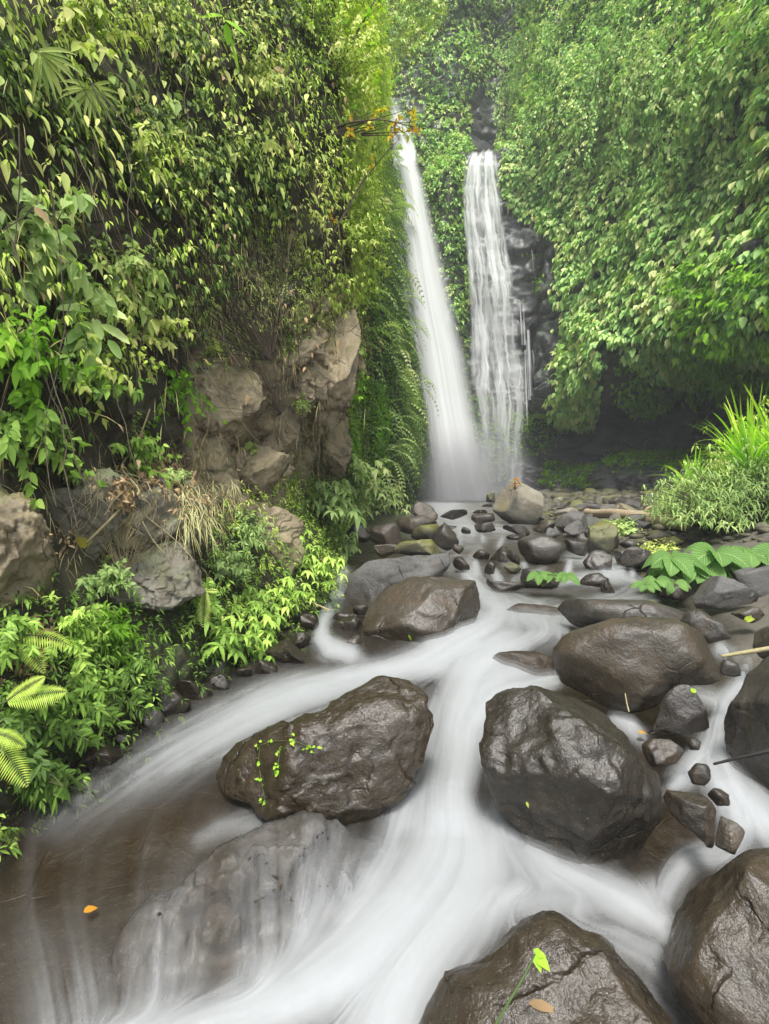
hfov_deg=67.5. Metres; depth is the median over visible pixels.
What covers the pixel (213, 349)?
tuft
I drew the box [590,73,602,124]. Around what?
hanging vine
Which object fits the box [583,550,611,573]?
boulder
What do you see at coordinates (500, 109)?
hanging vine
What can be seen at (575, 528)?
boulder
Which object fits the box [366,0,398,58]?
bush
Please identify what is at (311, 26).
bush
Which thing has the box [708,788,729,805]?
boulder
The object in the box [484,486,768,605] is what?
gravel
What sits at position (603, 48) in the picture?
hanging vine
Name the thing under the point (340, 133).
branch
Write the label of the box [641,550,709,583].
broad leaf plant
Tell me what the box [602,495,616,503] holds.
stone
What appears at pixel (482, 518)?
boulder
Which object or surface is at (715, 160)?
hanging vine
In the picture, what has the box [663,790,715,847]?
boulder
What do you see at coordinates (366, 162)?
hillside leaves
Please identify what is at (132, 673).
bank plant
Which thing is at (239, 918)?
boulder
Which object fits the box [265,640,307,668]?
bank rock
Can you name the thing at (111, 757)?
bank rock
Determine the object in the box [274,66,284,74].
fallen leaf
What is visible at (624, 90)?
hanging vine
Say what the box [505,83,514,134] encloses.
hanging vine
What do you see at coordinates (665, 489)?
bush
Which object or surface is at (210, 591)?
fern
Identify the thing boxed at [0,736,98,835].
bank plant
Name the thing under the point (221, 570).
bank plant
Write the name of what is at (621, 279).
vine leaves
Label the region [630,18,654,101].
hanging vine
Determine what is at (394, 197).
hanging ferns
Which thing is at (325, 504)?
palmate plant
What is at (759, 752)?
stick
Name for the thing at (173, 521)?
rock outcrop
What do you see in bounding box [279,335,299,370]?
tuft
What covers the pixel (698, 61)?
hanging vine
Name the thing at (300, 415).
scrub leaves
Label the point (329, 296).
dry stalks
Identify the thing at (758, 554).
broad leaf plant
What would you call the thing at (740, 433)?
tall grass
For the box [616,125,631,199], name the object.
hanging vine
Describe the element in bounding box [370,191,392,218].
fern
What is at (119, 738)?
bank rock
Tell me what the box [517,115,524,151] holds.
hanging vine
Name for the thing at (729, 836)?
boulder
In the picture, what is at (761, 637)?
boulder
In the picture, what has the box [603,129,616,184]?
hanging vine
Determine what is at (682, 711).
boulder
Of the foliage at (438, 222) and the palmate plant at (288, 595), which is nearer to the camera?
the palmate plant at (288, 595)
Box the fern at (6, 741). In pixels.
[0,727,31,787]
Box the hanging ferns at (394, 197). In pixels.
[353,143,439,508]
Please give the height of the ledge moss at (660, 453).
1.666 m
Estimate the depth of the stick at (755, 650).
2.93 m
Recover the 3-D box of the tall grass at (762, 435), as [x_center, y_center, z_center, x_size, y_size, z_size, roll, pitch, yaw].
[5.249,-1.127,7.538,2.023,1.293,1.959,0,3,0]
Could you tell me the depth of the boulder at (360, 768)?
2.54 m
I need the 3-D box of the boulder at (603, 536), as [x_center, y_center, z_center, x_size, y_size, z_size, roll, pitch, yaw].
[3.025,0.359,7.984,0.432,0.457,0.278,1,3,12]
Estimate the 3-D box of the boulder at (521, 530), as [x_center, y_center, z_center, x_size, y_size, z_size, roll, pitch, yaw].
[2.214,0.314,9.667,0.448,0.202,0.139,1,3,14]
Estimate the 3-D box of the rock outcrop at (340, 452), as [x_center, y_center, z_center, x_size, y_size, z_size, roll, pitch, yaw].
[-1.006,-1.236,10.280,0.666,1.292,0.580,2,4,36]
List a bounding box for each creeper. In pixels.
[255,733,321,804]
[273,746,284,776]
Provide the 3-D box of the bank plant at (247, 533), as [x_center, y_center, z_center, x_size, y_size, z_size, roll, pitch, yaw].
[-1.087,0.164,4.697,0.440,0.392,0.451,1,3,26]
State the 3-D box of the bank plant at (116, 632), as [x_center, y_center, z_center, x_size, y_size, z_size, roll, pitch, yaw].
[-1.567,0.744,3.230,0.357,0.496,0.603,2,3,29]
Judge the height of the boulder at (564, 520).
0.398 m
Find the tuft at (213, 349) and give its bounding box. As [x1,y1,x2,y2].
[200,336,228,369]
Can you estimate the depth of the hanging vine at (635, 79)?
20.63 m
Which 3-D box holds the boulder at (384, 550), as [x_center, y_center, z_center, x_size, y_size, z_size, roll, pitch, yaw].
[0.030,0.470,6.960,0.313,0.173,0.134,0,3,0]
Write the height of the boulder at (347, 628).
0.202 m
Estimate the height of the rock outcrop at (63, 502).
0.641 m
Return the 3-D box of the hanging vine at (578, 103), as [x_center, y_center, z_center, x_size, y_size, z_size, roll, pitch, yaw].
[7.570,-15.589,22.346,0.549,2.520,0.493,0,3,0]
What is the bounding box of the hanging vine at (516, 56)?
[510,37,519,80]
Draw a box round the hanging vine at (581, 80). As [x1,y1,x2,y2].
[572,58,584,119]
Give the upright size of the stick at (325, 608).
0.068 m
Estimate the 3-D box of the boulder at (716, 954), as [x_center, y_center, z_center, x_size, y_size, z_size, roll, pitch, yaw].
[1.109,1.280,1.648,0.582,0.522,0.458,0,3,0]
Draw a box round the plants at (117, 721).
[0,479,374,837]
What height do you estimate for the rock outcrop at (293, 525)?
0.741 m
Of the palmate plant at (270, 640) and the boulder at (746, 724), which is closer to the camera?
the boulder at (746, 724)
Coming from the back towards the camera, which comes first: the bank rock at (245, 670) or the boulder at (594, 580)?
the boulder at (594, 580)
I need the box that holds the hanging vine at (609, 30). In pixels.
[603,26,618,80]
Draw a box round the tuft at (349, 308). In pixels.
[338,302,361,320]
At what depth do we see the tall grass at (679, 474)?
8.92 m
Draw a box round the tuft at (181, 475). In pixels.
[165,466,194,488]
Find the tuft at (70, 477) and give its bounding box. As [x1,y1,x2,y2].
[56,460,93,488]
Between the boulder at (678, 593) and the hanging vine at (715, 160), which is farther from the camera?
the hanging vine at (715, 160)
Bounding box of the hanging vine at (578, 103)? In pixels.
[571,76,585,145]
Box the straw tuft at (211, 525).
[174,480,243,556]
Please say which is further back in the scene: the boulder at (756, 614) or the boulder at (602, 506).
the boulder at (602, 506)
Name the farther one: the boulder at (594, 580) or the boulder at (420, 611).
the boulder at (594, 580)
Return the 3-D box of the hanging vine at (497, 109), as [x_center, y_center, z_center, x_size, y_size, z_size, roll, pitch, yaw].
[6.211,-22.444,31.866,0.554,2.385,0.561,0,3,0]
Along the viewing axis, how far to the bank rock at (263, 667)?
3.96 m
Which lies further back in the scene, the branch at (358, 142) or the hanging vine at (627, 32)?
the hanging vine at (627, 32)
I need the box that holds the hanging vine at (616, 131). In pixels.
[609,100,622,182]
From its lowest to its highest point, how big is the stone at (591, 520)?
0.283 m
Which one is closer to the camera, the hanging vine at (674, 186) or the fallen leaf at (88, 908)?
the fallen leaf at (88, 908)
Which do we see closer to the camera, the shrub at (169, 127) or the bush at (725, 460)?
the shrub at (169, 127)
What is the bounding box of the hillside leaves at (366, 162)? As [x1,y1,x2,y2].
[282,0,393,327]
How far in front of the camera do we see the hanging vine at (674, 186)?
17.56 m
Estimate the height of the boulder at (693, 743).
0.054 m
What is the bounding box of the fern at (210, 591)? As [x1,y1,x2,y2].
[196,588,218,626]
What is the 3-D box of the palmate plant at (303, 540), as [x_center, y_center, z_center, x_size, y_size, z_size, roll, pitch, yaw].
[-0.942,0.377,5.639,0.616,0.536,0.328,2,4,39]
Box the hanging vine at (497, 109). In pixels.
[491,86,501,128]
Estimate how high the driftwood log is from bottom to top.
0.339 m
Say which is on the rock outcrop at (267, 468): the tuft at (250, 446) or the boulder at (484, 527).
the tuft at (250, 446)
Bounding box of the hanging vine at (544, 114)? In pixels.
[538,78,549,141]
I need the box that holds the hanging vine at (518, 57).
[514,46,520,71]
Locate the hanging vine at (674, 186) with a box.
[673,152,681,206]
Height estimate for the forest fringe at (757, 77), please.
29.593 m
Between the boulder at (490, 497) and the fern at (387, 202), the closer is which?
the boulder at (490, 497)
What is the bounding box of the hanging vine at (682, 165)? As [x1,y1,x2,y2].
[673,83,693,178]
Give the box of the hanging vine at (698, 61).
[686,6,707,133]
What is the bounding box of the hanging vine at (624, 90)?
[612,67,632,167]
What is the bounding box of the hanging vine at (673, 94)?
[664,60,680,109]
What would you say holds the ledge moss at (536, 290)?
on the cliff back at (674, 429)
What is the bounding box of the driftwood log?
[583,505,694,530]
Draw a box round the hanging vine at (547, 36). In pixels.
[540,14,550,77]
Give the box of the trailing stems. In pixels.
[0,0,376,546]
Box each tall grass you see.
[657,469,684,488]
[659,446,717,486]
[691,382,768,477]
[704,385,768,463]
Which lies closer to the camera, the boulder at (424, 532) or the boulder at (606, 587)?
the boulder at (606, 587)
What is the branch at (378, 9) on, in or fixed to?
attached to the cliff at (240, 686)
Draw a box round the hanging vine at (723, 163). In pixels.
[707,101,733,220]
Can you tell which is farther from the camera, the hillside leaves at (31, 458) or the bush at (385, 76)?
the bush at (385, 76)
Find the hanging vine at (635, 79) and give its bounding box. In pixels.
[626,34,639,123]
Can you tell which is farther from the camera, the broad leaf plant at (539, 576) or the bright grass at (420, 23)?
the bright grass at (420, 23)
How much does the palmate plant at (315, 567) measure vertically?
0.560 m
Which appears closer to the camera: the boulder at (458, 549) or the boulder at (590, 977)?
the boulder at (590, 977)
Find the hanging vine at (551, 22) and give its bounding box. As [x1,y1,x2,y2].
[544,1,558,49]
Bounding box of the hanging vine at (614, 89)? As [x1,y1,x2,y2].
[605,65,618,110]
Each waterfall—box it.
[390,107,485,500]
[464,151,530,430]
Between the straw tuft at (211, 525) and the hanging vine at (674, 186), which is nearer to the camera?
the straw tuft at (211, 525)
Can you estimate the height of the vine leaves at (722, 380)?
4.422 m
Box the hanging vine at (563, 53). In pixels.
[559,48,568,81]
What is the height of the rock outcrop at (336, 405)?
1.407 m
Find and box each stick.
[311,602,330,611]
[713,748,768,764]
[721,646,768,657]
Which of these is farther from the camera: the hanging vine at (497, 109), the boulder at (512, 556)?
the hanging vine at (497, 109)
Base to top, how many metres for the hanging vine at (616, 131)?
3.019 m
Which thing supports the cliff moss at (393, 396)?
attached to the cliff at (240, 686)
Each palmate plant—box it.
[195,610,265,664]
[228,585,286,646]
[241,609,280,663]
[269,576,314,618]
[299,530,312,561]
[300,545,347,590]
[304,481,366,562]
[331,530,362,554]
[341,453,389,520]
[352,488,379,520]
[372,473,412,522]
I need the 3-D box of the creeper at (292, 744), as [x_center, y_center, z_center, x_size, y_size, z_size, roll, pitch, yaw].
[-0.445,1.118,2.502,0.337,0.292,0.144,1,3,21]
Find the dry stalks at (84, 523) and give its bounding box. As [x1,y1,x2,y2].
[0,442,221,613]
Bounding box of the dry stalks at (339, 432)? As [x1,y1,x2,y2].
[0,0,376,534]
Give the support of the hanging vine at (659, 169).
hanging from the cliff back at (674, 429)
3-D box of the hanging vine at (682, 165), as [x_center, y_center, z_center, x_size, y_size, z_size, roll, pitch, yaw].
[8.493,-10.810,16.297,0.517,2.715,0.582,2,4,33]
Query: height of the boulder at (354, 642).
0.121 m
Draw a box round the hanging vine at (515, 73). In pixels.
[507,60,520,93]
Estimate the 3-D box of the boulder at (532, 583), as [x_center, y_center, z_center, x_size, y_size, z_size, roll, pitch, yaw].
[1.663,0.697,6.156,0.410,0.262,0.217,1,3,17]
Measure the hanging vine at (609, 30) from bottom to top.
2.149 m
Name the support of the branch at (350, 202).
attached to the cliff at (240, 686)
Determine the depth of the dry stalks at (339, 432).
5.10 m
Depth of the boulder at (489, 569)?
6.62 m
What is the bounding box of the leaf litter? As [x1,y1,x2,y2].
[0,447,255,691]
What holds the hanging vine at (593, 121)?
hanging from the forest fringe at (537, 42)
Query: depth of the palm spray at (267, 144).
5.41 m
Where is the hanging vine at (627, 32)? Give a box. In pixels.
[615,9,636,90]
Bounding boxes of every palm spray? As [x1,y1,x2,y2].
[9,47,80,102]
[41,79,121,128]
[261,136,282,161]
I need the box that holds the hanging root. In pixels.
[318,400,320,487]
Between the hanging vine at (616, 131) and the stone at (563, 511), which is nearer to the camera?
the stone at (563, 511)
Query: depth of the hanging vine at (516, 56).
31.22 m
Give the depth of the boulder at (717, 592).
4.93 m
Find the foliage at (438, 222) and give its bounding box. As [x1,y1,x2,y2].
[413,141,482,428]
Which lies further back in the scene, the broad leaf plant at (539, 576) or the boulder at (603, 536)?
the boulder at (603, 536)
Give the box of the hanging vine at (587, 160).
[582,115,594,175]
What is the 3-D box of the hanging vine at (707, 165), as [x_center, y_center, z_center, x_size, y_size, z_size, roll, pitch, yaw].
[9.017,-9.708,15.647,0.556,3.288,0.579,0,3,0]
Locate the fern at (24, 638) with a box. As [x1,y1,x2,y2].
[16,629,70,673]
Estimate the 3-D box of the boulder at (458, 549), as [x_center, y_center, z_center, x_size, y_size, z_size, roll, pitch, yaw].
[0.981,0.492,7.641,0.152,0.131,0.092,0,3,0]
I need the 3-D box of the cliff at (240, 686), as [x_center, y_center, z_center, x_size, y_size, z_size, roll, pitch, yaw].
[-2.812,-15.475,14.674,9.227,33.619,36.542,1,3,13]
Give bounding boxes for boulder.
[0,840,6,864]
[92,813,396,1023]
[216,675,433,833]
[332,615,362,639]
[333,613,356,620]
[344,551,449,607]
[344,634,361,650]
[346,524,369,542]
[353,605,367,614]
[361,576,479,659]
[369,523,400,544]
[374,544,396,557]
[393,539,439,555]
[395,515,436,533]
[411,524,438,540]
[412,501,437,520]
[418,910,674,1023]
[434,523,458,550]
[440,509,466,519]
[453,544,463,553]
[453,556,469,570]
[461,527,470,533]
[471,513,494,523]
[473,549,489,560]
[474,523,495,532]
[479,685,662,874]
[484,560,495,578]
[486,493,494,502]
[486,579,524,591]
[489,545,507,565]
[493,481,544,526]
[493,651,554,688]
[503,525,529,536]
[504,563,520,573]
[506,549,519,564]
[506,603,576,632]
[517,534,566,566]
[520,565,559,588]
[533,523,554,532]
[545,527,559,538]
[553,616,721,714]
[555,511,588,532]
[557,599,684,627]
[564,520,584,535]
[564,539,587,555]
[569,500,582,507]
[580,573,608,587]
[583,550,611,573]
[587,521,618,553]
[597,504,615,508]
[600,580,614,594]
[613,546,649,574]
[618,549,651,566]
[619,540,641,547]
[638,490,655,494]
[641,738,684,766]
[648,684,708,735]
[650,536,684,547]
[659,583,693,599]
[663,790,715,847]
[663,848,768,1023]
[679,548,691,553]
[680,610,730,643]
[687,738,700,749]
[688,763,710,785]
[692,576,757,608]
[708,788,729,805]
[715,816,744,854]
[720,659,740,676]
[724,656,768,796]
[730,607,764,622]
[733,565,768,597]
[753,626,768,658]
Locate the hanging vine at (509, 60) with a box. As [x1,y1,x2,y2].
[500,56,511,85]
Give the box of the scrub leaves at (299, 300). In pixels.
[138,206,368,363]
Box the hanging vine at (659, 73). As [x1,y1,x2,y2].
[646,52,665,116]
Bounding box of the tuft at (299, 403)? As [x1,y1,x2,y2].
[291,393,314,415]
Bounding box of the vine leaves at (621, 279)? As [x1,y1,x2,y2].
[492,62,768,433]
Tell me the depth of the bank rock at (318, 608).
5.16 m
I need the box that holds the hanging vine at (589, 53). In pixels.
[582,37,594,95]
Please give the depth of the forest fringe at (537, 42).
21.76 m
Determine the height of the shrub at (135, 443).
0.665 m
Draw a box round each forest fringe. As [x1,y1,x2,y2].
[380,0,768,134]
[419,0,524,98]
[490,0,760,194]
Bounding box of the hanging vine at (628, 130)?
[623,96,636,135]
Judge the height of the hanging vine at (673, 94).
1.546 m
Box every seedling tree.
[56,290,129,358]
[201,0,245,71]
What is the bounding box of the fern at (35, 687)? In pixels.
[0,675,67,709]
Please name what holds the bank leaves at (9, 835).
on the cliff at (240, 686)
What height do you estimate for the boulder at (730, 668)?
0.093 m
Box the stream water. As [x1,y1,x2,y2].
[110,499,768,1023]
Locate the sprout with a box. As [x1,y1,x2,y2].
[494,948,549,1023]
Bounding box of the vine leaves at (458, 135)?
[386,57,476,347]
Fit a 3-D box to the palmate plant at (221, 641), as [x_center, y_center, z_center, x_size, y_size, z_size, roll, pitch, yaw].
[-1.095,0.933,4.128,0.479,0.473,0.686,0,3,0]
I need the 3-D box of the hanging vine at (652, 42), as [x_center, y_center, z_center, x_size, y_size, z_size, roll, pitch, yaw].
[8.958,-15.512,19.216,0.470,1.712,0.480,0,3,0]
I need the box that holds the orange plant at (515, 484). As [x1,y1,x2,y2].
[509,478,520,489]
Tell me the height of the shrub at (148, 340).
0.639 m
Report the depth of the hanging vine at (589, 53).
21.99 m
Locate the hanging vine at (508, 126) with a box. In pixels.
[507,71,514,133]
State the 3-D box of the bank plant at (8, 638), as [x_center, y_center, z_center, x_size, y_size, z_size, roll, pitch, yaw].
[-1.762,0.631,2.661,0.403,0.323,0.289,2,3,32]
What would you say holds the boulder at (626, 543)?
on the gravel
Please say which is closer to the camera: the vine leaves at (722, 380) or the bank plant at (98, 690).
the bank plant at (98, 690)
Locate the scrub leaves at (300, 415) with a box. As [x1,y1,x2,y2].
[199,314,365,486]
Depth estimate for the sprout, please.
1.37 m
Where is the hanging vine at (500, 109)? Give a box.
[494,87,506,147]
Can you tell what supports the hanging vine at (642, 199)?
hanging from the cliff back at (674, 429)
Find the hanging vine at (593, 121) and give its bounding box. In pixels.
[588,53,603,136]
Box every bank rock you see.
[75,743,123,773]
[114,734,132,745]
[131,706,163,730]
[151,690,190,721]
[177,680,212,705]
[209,674,228,688]
[236,665,251,675]
[255,659,277,674]
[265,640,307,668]
[292,632,310,648]
[299,614,318,629]
[312,600,320,610]
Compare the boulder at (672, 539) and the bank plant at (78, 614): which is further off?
the boulder at (672, 539)
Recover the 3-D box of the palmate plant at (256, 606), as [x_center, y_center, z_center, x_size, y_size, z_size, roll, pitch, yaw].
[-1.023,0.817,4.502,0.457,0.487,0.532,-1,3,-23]
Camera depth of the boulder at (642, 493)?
15.44 m
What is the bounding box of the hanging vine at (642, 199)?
[635,157,650,254]
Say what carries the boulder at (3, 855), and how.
in the stream water
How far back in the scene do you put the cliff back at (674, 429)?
26.48 m
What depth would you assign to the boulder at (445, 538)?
7.93 m
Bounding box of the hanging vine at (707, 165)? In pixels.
[705,95,721,207]
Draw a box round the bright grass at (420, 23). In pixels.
[381,0,452,64]
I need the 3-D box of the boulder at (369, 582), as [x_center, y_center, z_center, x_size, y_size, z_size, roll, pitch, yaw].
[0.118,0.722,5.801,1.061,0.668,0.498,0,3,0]
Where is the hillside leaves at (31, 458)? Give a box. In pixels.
[1,314,184,477]
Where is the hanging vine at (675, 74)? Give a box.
[666,50,683,164]
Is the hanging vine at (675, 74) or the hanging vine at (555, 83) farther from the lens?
the hanging vine at (555, 83)
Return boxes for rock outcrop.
[0,484,57,609]
[41,467,142,560]
[109,540,205,609]
[118,471,208,552]
[200,364,266,447]
[233,444,294,501]
[252,499,305,575]
[257,406,300,453]
[277,338,326,382]
[292,363,329,406]
[313,308,360,433]
[321,414,351,478]
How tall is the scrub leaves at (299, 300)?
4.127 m
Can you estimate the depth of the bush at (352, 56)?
6.14 m
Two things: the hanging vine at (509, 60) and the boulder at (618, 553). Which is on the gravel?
the boulder at (618, 553)
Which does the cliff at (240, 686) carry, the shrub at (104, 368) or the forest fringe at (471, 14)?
the shrub at (104, 368)
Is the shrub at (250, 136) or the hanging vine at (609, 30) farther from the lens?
the hanging vine at (609, 30)
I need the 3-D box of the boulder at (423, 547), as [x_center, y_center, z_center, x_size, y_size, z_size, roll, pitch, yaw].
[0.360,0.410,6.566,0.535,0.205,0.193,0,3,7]
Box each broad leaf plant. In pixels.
[527,570,579,586]
[630,575,690,594]
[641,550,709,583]
[677,542,762,583]
[728,543,768,566]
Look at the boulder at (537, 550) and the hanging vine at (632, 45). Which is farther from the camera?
the hanging vine at (632, 45)
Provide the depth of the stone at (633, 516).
9.05 m
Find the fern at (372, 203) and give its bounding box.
[359,193,380,213]
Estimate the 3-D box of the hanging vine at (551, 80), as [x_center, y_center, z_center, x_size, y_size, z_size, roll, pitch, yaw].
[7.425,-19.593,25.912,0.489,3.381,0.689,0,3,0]
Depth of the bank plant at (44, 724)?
2.63 m
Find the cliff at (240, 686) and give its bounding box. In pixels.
[0,0,436,843]
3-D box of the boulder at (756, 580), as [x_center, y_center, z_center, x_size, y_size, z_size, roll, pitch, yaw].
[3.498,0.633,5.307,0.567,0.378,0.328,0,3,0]
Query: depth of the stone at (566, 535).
9.98 m
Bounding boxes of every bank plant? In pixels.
[0,612,44,674]
[0,667,108,803]
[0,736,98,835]
[41,591,116,696]
[64,655,153,735]
[68,600,162,691]
[75,554,144,621]
[116,642,173,718]
[176,578,244,644]
[200,541,265,601]
[218,508,280,558]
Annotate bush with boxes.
[182,4,330,115]
[283,0,384,111]
[312,0,414,118]
[342,209,397,275]
[351,125,385,160]
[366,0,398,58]
[373,41,390,99]
[603,519,642,536]
[618,433,768,533]
[638,540,679,553]
[645,465,764,514]
[691,395,768,496]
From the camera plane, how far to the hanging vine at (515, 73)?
30.02 m
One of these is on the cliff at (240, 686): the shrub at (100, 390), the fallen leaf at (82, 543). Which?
the shrub at (100, 390)
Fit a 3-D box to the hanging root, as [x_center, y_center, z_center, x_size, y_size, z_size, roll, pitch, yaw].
[-0.689,-0.742,6.120,0.011,1.225,0.108,1,3,15]
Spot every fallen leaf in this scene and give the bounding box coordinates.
[34,207,51,224]
[75,537,91,547]
[84,905,96,912]
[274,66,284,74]
[528,999,553,1012]
[744,615,754,622]
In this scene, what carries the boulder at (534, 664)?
in the stream water
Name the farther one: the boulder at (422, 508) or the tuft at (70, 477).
the boulder at (422, 508)
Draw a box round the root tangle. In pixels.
[65,409,257,575]
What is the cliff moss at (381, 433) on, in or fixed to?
attached to the cliff at (240, 686)
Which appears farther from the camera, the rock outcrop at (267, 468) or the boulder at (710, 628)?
the rock outcrop at (267, 468)
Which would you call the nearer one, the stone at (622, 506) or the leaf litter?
the leaf litter
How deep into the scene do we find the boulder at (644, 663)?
3.26 m
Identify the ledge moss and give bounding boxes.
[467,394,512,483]
[497,410,563,456]
[522,253,545,298]
[536,458,602,488]
[596,443,731,474]
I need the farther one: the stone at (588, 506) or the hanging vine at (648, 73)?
the hanging vine at (648, 73)
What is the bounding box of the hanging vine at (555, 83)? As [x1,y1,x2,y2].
[550,57,559,106]
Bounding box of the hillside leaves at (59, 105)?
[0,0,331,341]
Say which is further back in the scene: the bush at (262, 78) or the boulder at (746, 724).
the bush at (262, 78)
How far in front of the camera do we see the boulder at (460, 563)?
6.63 m
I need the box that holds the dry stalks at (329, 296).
[171,216,368,365]
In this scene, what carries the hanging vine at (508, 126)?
hanging from the forest fringe at (537, 42)
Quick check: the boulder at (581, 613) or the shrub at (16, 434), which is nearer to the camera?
the shrub at (16, 434)
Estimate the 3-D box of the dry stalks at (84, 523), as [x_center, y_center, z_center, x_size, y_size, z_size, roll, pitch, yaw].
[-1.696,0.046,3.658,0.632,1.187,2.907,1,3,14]
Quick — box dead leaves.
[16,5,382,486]
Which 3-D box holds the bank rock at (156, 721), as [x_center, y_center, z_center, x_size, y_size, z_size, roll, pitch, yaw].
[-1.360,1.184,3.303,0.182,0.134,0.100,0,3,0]
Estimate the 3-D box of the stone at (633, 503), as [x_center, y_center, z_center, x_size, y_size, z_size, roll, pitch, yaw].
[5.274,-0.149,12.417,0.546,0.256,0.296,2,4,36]
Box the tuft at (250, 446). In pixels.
[239,441,258,454]
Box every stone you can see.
[473,510,486,513]
[506,534,523,541]
[553,507,578,515]
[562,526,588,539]
[574,503,599,508]
[576,533,587,541]
[586,516,598,525]
[594,496,604,503]
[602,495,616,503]
[609,496,624,503]
[609,513,622,520]
[613,503,635,509]
[616,499,642,507]
[623,514,646,523]
[630,498,644,503]
[631,520,651,529]
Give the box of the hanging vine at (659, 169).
[650,123,667,222]
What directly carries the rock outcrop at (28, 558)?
on the cliff at (240, 686)
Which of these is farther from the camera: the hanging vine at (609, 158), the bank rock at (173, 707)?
the hanging vine at (609, 158)
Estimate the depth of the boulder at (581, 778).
2.32 m
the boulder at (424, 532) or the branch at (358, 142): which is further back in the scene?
the boulder at (424, 532)
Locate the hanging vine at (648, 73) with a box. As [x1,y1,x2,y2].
[640,43,653,95]
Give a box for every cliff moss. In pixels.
[343,299,437,507]
[346,370,393,482]
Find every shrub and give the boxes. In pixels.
[0,176,117,367]
[0,305,95,429]
[0,396,107,509]
[4,0,192,64]
[54,301,164,429]
[54,340,150,404]
[89,239,174,338]
[105,105,197,227]
[106,296,194,384]
[109,411,191,490]
[128,92,213,149]
[145,361,226,456]
[159,152,213,228]
[202,112,275,178]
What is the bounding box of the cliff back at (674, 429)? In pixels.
[382,0,768,506]
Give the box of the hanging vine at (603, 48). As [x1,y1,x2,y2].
[594,26,607,73]
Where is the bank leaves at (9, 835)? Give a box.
[0,471,386,872]
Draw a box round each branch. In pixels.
[321,99,359,187]
[321,106,422,142]
[327,139,398,232]
[331,0,386,104]
[341,137,360,148]
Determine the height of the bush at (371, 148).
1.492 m
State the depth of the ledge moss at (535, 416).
26.22 m
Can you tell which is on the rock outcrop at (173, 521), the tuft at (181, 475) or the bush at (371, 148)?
the tuft at (181, 475)
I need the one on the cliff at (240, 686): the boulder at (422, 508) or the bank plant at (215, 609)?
the bank plant at (215, 609)
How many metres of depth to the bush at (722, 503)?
7.25 m
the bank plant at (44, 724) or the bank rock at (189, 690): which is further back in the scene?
the bank rock at (189, 690)
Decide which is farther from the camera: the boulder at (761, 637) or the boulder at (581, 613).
the boulder at (581, 613)
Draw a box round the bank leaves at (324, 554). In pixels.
[202,469,379,639]
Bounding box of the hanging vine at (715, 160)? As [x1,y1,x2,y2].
[711,87,732,180]
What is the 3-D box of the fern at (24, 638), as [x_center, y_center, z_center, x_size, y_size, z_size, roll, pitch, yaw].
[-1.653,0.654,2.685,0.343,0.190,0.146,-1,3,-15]
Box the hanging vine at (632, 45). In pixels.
[623,34,640,118]
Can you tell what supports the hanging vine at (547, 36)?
hanging from the forest fringe at (537, 42)
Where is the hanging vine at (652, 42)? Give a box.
[645,23,661,71]
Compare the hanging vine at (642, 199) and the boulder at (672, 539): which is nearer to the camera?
the boulder at (672, 539)
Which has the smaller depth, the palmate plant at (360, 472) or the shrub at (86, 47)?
the shrub at (86, 47)
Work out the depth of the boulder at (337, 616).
4.98 m
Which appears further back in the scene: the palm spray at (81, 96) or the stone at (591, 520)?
the stone at (591, 520)
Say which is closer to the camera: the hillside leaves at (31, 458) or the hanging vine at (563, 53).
the hillside leaves at (31, 458)
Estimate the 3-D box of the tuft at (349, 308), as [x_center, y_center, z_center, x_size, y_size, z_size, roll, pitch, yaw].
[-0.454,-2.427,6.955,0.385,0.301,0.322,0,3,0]
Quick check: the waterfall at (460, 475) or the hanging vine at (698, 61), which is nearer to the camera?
the hanging vine at (698, 61)
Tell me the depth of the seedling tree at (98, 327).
3.53 m
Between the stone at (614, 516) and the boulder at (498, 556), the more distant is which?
the stone at (614, 516)
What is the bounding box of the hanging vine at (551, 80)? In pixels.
[544,40,553,112]
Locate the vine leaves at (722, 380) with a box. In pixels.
[659,243,768,413]
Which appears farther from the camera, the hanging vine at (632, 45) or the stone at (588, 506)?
the hanging vine at (632, 45)
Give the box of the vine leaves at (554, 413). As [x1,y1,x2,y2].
[542,312,601,434]

